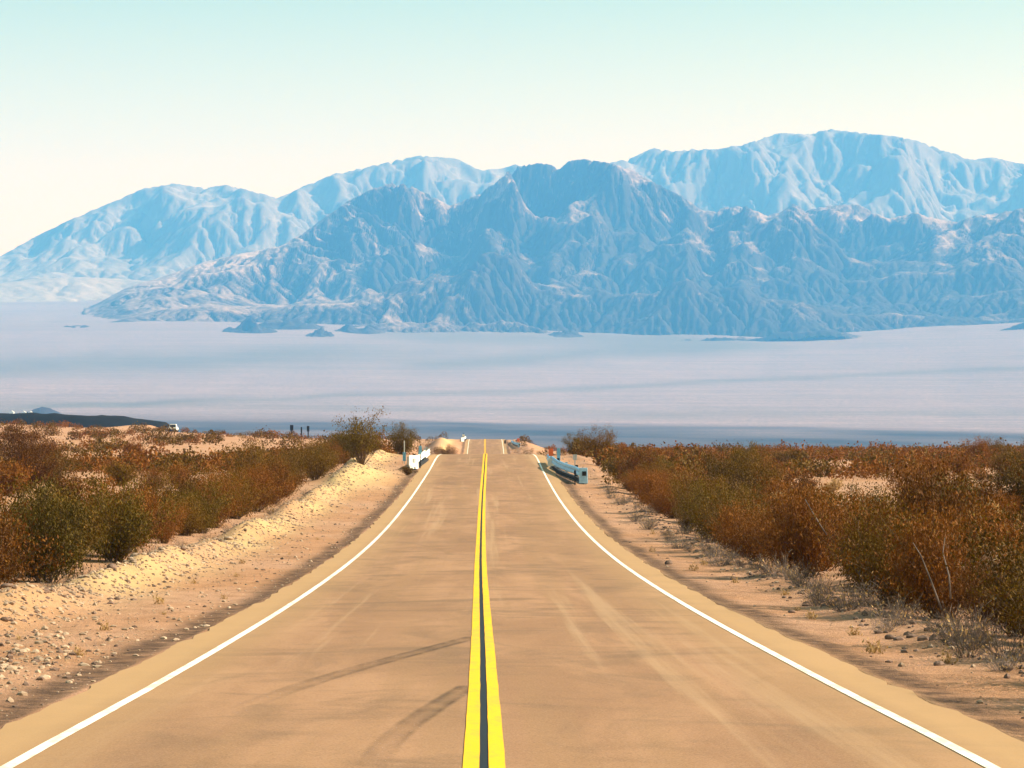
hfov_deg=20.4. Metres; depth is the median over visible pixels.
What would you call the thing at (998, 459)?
desert shrub
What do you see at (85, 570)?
dead brush
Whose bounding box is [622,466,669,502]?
creosote bush
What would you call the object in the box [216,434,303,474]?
creosote bush
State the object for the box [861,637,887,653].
dry grass tuft
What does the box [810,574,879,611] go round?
dead brush
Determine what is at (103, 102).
sky
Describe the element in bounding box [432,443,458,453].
creosote bush
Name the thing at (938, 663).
rock
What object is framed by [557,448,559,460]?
marker post
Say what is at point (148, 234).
mountain range
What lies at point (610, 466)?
desert shrub
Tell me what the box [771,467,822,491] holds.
desert shrub
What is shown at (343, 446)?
creosote bush
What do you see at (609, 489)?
dead brush
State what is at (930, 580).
dead branch
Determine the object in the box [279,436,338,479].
creosote bush
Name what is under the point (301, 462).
creosote bush
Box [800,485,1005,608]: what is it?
creosote bush
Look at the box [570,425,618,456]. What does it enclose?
creosote bush
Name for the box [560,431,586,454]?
creosote bush
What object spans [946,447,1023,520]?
creosote bush
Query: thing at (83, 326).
rock outcrop
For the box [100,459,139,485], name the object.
desert shrub
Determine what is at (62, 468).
creosote bush
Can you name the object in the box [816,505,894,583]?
creosote bush
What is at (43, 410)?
distant hill
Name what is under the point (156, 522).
creosote bush
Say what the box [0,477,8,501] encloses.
desert shrub
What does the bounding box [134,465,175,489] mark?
creosote bush
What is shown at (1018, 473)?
creosote bush
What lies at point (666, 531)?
dead brush
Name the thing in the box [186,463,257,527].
creosote bush
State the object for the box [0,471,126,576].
creosote bush
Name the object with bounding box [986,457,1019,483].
desert shrub
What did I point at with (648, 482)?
creosote bush
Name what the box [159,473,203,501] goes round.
desert shrub
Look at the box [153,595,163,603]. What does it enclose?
dry grass tuft
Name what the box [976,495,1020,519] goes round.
bush
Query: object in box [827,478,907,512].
creosote bush
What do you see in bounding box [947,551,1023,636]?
creosote bush
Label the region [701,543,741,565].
dead brush
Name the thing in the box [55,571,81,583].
dead brush
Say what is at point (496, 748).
yellow centre line
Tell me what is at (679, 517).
creosote bush
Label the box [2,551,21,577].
desert shrub
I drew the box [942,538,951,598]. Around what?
dead branch
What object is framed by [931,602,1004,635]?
dead brush
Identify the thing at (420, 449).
marker post
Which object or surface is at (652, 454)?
desert shrub
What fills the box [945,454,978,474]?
desert shrub
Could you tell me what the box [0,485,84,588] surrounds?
creosote bush
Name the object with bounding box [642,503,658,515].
dead brush
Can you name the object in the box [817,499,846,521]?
desert shrub
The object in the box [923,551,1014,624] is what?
creosote bush
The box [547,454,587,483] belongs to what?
guardrail
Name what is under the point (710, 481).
desert shrub
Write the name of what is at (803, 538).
creosote bush
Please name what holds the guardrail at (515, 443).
on the ground
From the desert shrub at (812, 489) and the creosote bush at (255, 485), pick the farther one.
the creosote bush at (255, 485)
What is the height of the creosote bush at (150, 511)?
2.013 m
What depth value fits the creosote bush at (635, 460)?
157.22 m
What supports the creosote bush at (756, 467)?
on the ground
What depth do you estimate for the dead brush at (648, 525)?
107.39 m
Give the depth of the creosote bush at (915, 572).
49.58 m
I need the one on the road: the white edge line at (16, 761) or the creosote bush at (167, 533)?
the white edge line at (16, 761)
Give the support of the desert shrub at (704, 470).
on the ground
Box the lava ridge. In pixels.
[0,412,174,430]
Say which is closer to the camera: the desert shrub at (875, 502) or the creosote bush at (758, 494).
the desert shrub at (875, 502)
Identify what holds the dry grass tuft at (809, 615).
on the ground
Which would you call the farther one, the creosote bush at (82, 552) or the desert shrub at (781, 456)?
the desert shrub at (781, 456)
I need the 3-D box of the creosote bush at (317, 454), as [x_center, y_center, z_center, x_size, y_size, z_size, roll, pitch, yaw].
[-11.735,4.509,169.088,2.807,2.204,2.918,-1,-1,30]
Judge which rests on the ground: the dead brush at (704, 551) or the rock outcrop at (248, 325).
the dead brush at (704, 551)
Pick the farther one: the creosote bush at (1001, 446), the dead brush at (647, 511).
the creosote bush at (1001, 446)
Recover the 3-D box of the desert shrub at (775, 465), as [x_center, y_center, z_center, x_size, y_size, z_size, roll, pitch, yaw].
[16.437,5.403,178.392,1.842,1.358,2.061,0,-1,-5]
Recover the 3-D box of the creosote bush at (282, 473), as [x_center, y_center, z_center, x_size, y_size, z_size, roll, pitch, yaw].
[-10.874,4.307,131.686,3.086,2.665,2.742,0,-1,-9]
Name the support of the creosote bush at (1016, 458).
on the ground
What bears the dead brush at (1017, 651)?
on the ground
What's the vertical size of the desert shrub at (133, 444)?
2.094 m
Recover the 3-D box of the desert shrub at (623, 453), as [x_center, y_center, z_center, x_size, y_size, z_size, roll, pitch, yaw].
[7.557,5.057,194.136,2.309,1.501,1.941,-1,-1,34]
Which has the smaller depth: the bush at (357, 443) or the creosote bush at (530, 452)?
the bush at (357, 443)
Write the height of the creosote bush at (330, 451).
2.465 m
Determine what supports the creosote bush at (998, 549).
on the ground
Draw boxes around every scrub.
[0,418,1023,492]
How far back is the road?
31.59 m
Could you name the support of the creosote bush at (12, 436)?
on the ground
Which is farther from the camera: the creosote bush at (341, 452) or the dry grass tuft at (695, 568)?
the creosote bush at (341, 452)
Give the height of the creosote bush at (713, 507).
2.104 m
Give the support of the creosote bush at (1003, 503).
on the ground
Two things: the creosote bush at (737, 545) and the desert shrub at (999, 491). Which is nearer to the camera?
the creosote bush at (737, 545)
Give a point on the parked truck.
(174, 426)
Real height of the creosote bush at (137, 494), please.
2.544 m
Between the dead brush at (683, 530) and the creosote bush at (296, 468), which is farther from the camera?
the creosote bush at (296, 468)
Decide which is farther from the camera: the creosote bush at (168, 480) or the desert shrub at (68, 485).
the desert shrub at (68, 485)
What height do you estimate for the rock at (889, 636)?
0.112 m
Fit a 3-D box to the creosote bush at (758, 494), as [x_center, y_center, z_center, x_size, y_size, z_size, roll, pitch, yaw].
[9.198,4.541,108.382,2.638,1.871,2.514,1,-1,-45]
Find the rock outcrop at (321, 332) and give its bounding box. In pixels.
[305,327,333,336]
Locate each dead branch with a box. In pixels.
[805,499,826,534]
[913,543,941,609]
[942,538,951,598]
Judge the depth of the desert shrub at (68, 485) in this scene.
108.24 m
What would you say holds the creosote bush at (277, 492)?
on the ground
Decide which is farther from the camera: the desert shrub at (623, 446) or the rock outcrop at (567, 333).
the rock outcrop at (567, 333)
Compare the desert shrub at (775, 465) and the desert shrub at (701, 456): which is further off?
the desert shrub at (701, 456)
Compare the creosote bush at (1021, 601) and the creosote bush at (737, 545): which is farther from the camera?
the creosote bush at (737, 545)
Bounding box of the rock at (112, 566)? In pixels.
[107,563,116,568]
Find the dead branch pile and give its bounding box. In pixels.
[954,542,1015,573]
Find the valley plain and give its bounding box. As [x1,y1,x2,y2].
[0,300,1023,451]
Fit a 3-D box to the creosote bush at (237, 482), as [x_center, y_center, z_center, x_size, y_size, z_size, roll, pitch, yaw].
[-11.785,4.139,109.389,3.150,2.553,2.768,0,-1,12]
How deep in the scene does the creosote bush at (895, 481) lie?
101.56 m
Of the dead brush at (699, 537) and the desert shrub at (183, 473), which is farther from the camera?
the desert shrub at (183, 473)
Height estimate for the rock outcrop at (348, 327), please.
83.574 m
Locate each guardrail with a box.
[407,447,429,469]
[511,440,519,446]
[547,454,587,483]
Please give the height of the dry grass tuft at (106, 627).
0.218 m
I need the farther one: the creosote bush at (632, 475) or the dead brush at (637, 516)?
the creosote bush at (632, 475)
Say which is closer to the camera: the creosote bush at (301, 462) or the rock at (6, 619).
the rock at (6, 619)
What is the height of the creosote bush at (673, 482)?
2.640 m
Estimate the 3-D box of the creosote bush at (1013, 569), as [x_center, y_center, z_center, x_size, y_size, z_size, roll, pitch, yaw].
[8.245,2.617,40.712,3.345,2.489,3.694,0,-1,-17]
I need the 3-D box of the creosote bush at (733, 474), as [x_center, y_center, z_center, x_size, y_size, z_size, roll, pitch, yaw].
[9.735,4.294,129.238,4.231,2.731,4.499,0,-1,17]
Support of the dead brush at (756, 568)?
on the ground
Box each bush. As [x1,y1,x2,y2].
[0,414,64,471]
[0,435,69,487]
[0,471,120,583]
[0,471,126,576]
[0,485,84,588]
[0,508,29,577]
[0,527,35,583]
[1,478,107,568]
[42,444,87,485]
[67,467,185,562]
[67,470,166,558]
[72,528,108,564]
[80,488,171,542]
[98,463,203,538]
[109,485,182,546]
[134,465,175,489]
[153,492,192,543]
[167,477,238,533]
[169,492,215,535]
[171,460,252,520]
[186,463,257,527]
[197,461,286,519]
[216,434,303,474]
[216,463,285,515]
[223,460,299,510]
[234,459,300,484]
[245,449,308,503]
[248,460,312,496]
[261,444,310,475]
[272,447,320,480]
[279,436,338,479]
[295,437,341,471]
[302,441,339,476]
[315,440,352,468]
[324,431,355,463]
[382,420,425,454]
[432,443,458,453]
[514,448,542,454]
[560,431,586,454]
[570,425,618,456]
[612,443,675,482]
[614,468,638,490]
[617,466,659,494]
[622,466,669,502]
[624,467,682,512]
[630,456,684,486]
[637,479,687,517]
[645,468,672,488]
[649,454,677,471]
[665,460,732,516]
[665,476,752,542]
[669,497,696,529]
[672,469,756,531]
[682,449,771,492]
[682,491,749,546]
[689,480,793,548]
[698,496,773,555]
[708,472,869,577]
[710,505,779,561]
[713,446,787,494]
[717,439,770,480]
[724,481,786,505]
[748,494,796,516]
[748,511,793,567]
[757,465,876,570]
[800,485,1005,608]
[811,492,1023,619]
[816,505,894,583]
[820,477,844,492]
[826,469,942,585]
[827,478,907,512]
[840,532,893,592]
[855,525,932,584]
[872,448,979,504]
[872,450,1014,538]
[898,475,1023,601]
[917,467,997,511]
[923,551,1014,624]
[937,492,1023,632]
[943,475,986,496]
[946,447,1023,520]
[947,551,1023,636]
[955,434,997,461]
[962,536,1023,576]
[963,564,1023,646]
[972,471,986,480]
[973,451,1023,533]
[975,435,1022,453]
[975,493,1002,510]
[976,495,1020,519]
[985,488,1023,522]
[1004,436,1023,469]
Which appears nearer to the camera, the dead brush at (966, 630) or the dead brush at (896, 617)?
the dead brush at (966, 630)
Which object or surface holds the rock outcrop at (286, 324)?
on the valley plain
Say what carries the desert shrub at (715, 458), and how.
on the ground
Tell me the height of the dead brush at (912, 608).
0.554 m
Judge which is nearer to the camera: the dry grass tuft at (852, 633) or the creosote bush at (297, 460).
the dry grass tuft at (852, 633)
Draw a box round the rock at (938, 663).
[933,661,944,665]
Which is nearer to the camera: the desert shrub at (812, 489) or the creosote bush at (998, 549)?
the creosote bush at (998, 549)
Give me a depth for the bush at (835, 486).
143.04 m
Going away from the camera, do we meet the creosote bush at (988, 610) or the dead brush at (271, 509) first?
the creosote bush at (988, 610)
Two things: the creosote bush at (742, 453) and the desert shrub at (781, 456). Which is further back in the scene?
the desert shrub at (781, 456)
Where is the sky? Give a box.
[0,0,1023,255]
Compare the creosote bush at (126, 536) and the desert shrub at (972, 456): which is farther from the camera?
the desert shrub at (972, 456)
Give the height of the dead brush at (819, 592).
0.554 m
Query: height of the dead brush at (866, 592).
0.772 m
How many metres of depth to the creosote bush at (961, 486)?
98.45 m
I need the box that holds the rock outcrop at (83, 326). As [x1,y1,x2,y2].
[64,325,89,327]
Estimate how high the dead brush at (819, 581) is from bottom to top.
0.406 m
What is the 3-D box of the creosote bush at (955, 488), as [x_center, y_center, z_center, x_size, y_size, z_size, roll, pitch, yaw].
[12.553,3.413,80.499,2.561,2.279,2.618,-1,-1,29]
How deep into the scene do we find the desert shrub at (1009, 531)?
68.31 m
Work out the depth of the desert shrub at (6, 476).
125.88 m
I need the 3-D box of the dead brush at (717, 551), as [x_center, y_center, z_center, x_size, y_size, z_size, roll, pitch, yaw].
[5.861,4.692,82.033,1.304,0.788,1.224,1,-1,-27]
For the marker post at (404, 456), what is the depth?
195.82 m
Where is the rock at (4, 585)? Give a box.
[1,583,12,587]
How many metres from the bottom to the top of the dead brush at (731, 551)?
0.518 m
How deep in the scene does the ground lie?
58.19 m
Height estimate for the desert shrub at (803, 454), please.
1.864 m
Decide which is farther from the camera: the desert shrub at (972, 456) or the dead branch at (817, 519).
the desert shrub at (972, 456)
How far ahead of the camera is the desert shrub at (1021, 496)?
88.91 m
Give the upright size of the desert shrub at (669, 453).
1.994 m
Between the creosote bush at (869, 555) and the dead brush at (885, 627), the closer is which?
the dead brush at (885, 627)
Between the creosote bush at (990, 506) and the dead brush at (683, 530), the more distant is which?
the dead brush at (683, 530)
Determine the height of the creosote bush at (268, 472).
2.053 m
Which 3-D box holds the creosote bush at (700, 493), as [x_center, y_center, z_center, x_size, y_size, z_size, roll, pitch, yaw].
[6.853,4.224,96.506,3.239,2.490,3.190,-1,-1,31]
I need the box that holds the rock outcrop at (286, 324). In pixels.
[258,319,324,329]
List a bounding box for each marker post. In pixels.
[403,441,405,463]
[419,444,421,467]
[548,449,553,468]
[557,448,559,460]
[574,470,575,484]
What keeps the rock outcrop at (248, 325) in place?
on the valley plain
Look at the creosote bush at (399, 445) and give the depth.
224.46 m
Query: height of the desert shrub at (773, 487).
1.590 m
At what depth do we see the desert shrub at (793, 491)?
108.54 m
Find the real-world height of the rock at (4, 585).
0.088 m
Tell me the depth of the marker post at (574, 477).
161.44 m
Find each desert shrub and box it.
[0,456,38,495]
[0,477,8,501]
[1,487,97,535]
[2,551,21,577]
[34,440,63,457]
[50,469,99,503]
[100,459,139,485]
[117,440,143,457]
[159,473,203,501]
[161,461,198,486]
[365,430,387,453]
[399,465,417,474]
[599,458,633,478]
[607,448,634,461]
[618,442,633,456]
[632,449,665,463]
[642,447,669,459]
[655,446,684,458]
[675,464,706,487]
[684,477,729,490]
[688,450,713,462]
[703,451,732,475]
[751,445,772,458]
[759,480,787,498]
[762,459,784,475]
[766,447,796,462]
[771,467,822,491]
[771,481,830,513]
[775,477,801,494]
[780,484,860,518]
[785,448,811,462]
[787,483,832,504]
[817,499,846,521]
[844,546,869,581]
[846,490,922,524]
[866,454,889,471]
[940,469,978,488]
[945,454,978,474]
[945,490,979,514]
[954,451,980,472]
[964,504,1005,521]
[973,483,1021,511]
[986,452,1013,468]
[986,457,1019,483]
[986,505,1021,530]
[990,515,1022,550]
[1002,476,1023,517]
[1009,515,1023,545]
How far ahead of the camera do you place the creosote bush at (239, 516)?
114.21 m
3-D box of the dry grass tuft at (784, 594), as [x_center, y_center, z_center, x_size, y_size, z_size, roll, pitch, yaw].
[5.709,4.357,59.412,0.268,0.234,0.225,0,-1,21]
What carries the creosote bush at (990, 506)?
on the ground
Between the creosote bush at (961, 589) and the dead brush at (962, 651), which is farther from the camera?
the creosote bush at (961, 589)
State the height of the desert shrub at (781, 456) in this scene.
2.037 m
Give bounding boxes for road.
[0,439,1023,767]
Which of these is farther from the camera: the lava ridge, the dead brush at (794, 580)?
the lava ridge
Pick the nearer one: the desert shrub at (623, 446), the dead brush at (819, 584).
the dead brush at (819, 584)
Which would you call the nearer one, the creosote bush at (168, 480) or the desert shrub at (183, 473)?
the creosote bush at (168, 480)
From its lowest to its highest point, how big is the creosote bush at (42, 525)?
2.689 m
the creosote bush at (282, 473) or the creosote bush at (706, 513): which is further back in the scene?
the creosote bush at (282, 473)
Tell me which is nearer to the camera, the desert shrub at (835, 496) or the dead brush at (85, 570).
the dead brush at (85, 570)
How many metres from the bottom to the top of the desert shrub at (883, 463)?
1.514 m
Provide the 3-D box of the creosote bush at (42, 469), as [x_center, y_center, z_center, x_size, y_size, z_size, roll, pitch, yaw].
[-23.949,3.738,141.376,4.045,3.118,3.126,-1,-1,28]
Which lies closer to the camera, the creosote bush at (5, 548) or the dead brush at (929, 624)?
the dead brush at (929, 624)
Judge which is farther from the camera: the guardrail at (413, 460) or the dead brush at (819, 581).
the guardrail at (413, 460)
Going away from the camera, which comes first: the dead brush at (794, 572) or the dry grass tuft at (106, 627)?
the dry grass tuft at (106, 627)
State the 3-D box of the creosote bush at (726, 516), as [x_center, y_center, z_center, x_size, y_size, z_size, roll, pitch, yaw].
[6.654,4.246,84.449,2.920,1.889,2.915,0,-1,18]
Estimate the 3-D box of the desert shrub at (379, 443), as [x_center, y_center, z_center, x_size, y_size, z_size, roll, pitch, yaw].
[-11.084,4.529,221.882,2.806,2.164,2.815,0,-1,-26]
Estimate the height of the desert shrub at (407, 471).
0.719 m
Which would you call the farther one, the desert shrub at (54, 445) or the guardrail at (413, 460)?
the desert shrub at (54, 445)
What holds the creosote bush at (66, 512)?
on the ground
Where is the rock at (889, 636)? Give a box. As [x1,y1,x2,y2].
[884,634,894,638]
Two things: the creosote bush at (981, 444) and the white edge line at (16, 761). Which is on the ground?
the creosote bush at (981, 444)
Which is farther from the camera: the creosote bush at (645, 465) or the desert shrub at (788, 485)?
the creosote bush at (645, 465)
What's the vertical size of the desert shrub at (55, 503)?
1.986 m
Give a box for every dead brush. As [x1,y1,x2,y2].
[36,575,63,586]
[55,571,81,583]
[71,564,100,577]
[140,540,167,553]
[172,539,189,546]
[265,504,277,513]
[604,484,616,493]
[611,493,631,504]
[622,508,649,521]
[631,514,661,529]
[635,501,653,511]
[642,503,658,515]
[657,528,673,534]
[658,532,678,540]
[663,532,694,548]
[669,519,694,533]
[680,537,696,550]
[689,525,713,543]
[694,533,733,557]
[696,538,717,554]
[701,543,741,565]
[720,545,745,558]
[723,551,751,566]
[739,549,770,569]
[744,555,780,573]
[757,549,805,578]
[778,562,814,580]
[780,563,824,586]
[786,572,811,585]
[794,579,841,602]
[795,579,842,605]
[799,572,832,595]
[803,572,830,589]
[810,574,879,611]
[835,569,891,606]
[858,591,905,616]
[862,594,923,626]
[863,614,902,632]
[880,591,929,618]
[913,601,972,631]
[924,617,980,643]
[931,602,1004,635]
[935,623,994,657]
[937,598,1019,649]
[962,620,1023,658]
[974,642,1023,671]
[997,633,1023,661]
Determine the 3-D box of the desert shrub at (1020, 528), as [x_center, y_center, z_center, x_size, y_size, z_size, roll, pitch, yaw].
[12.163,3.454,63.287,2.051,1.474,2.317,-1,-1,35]
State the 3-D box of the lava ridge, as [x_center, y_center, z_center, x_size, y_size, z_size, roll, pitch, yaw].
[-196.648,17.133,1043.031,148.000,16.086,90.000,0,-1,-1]
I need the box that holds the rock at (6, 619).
[1,617,9,621]
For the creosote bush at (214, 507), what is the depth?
99.67 m
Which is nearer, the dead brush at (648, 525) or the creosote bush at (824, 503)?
the creosote bush at (824, 503)
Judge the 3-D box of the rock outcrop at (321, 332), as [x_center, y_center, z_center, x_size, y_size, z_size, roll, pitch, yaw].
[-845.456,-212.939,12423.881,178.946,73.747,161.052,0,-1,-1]
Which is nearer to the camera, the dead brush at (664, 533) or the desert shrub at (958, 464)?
the dead brush at (664, 533)
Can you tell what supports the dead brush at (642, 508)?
on the ground
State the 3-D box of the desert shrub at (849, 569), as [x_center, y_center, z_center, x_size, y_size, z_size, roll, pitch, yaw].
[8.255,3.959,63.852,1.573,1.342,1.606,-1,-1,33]
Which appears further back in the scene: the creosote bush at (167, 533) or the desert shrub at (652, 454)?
the desert shrub at (652, 454)
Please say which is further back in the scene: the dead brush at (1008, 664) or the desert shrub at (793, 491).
the desert shrub at (793, 491)
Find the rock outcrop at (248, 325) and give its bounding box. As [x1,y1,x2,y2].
[222,317,277,332]
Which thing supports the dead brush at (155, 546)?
on the ground
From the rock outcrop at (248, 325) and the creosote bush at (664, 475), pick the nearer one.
the creosote bush at (664, 475)
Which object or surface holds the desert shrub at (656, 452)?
on the ground
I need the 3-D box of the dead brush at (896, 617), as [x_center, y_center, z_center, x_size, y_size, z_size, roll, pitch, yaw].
[6.222,3.687,46.090,0.913,0.588,0.974,1,-1,-43]
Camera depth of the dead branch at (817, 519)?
62.02 m
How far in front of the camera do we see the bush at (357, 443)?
171.68 m
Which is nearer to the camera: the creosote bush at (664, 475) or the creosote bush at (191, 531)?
the creosote bush at (191, 531)
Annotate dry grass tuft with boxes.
[72,645,86,655]
[97,620,112,630]
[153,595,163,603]
[689,562,702,570]
[780,587,790,595]
[805,608,820,619]
[847,625,863,635]
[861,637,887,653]
[937,649,957,663]
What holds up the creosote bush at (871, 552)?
on the ground
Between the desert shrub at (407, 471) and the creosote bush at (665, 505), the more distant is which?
the desert shrub at (407, 471)
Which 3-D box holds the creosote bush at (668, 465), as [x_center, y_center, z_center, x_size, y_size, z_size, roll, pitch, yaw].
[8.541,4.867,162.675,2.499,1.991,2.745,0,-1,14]
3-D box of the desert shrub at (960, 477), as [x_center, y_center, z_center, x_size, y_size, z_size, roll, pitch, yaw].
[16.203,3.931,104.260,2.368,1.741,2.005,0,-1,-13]
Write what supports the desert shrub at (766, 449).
on the ground
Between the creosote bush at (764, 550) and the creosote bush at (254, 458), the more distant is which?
the creosote bush at (254, 458)
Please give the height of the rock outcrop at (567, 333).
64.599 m
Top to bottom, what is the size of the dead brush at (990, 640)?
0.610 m
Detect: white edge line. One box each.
[0,439,469,767]
[501,439,999,767]
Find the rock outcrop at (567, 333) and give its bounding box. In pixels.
[549,330,583,337]
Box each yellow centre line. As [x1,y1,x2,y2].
[463,439,484,767]
[482,439,504,767]
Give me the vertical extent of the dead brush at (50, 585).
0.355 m
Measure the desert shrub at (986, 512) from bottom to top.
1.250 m
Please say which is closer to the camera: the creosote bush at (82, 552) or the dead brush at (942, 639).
the dead brush at (942, 639)
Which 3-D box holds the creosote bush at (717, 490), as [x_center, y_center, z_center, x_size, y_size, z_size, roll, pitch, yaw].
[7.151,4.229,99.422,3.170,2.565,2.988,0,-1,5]
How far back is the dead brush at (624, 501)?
135.04 m
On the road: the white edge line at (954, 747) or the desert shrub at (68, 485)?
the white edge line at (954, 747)
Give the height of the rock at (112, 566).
0.141 m
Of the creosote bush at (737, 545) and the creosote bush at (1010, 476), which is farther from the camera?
the creosote bush at (1010, 476)
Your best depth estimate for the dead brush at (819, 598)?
54.66 m
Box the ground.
[0,423,1023,741]
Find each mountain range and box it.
[0,129,1023,282]
[82,159,1023,341]
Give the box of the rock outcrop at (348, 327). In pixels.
[335,322,384,333]
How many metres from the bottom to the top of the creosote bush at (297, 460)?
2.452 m
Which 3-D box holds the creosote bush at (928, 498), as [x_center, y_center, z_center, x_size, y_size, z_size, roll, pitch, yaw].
[9.058,2.959,61.974,3.865,3.047,3.800,-1,-1,26]
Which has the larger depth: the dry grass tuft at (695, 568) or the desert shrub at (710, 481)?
the desert shrub at (710, 481)
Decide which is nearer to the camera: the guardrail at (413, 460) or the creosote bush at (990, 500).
the creosote bush at (990, 500)
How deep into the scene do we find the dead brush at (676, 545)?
90.82 m
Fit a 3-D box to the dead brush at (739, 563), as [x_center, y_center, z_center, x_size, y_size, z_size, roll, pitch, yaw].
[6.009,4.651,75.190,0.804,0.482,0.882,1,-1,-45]
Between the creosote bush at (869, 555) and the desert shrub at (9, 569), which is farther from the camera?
the desert shrub at (9, 569)
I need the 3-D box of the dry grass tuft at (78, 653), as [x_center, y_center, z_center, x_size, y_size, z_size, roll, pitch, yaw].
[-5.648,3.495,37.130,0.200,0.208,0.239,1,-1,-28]
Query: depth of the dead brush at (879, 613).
49.12 m
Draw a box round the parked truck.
[168,424,178,431]
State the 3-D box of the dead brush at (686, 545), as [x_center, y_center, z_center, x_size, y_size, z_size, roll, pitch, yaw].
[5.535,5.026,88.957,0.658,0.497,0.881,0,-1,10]
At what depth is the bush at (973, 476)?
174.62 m
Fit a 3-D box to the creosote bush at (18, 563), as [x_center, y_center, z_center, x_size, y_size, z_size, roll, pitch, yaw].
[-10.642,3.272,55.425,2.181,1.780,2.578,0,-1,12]
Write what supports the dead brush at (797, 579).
on the ground
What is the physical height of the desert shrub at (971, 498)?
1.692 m
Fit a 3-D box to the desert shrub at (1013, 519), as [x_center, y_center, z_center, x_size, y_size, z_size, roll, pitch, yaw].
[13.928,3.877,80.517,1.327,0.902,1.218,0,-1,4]
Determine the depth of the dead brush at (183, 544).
84.97 m
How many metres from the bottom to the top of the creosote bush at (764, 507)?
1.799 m
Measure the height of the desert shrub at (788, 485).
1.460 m
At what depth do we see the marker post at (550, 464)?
186.92 m
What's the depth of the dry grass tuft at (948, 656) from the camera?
36.65 m
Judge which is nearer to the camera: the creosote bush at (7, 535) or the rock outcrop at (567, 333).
the creosote bush at (7, 535)
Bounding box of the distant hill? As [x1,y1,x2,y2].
[26,407,59,413]
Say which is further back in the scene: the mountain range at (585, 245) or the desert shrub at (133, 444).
the mountain range at (585, 245)
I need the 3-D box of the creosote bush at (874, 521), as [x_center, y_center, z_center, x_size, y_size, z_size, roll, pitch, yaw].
[8.396,3.211,61.979,3.312,2.744,2.891,0,-1,-15]
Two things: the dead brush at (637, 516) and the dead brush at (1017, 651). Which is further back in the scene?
the dead brush at (637, 516)
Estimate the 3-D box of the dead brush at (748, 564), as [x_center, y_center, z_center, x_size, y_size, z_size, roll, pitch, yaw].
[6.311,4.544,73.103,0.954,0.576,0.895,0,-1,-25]

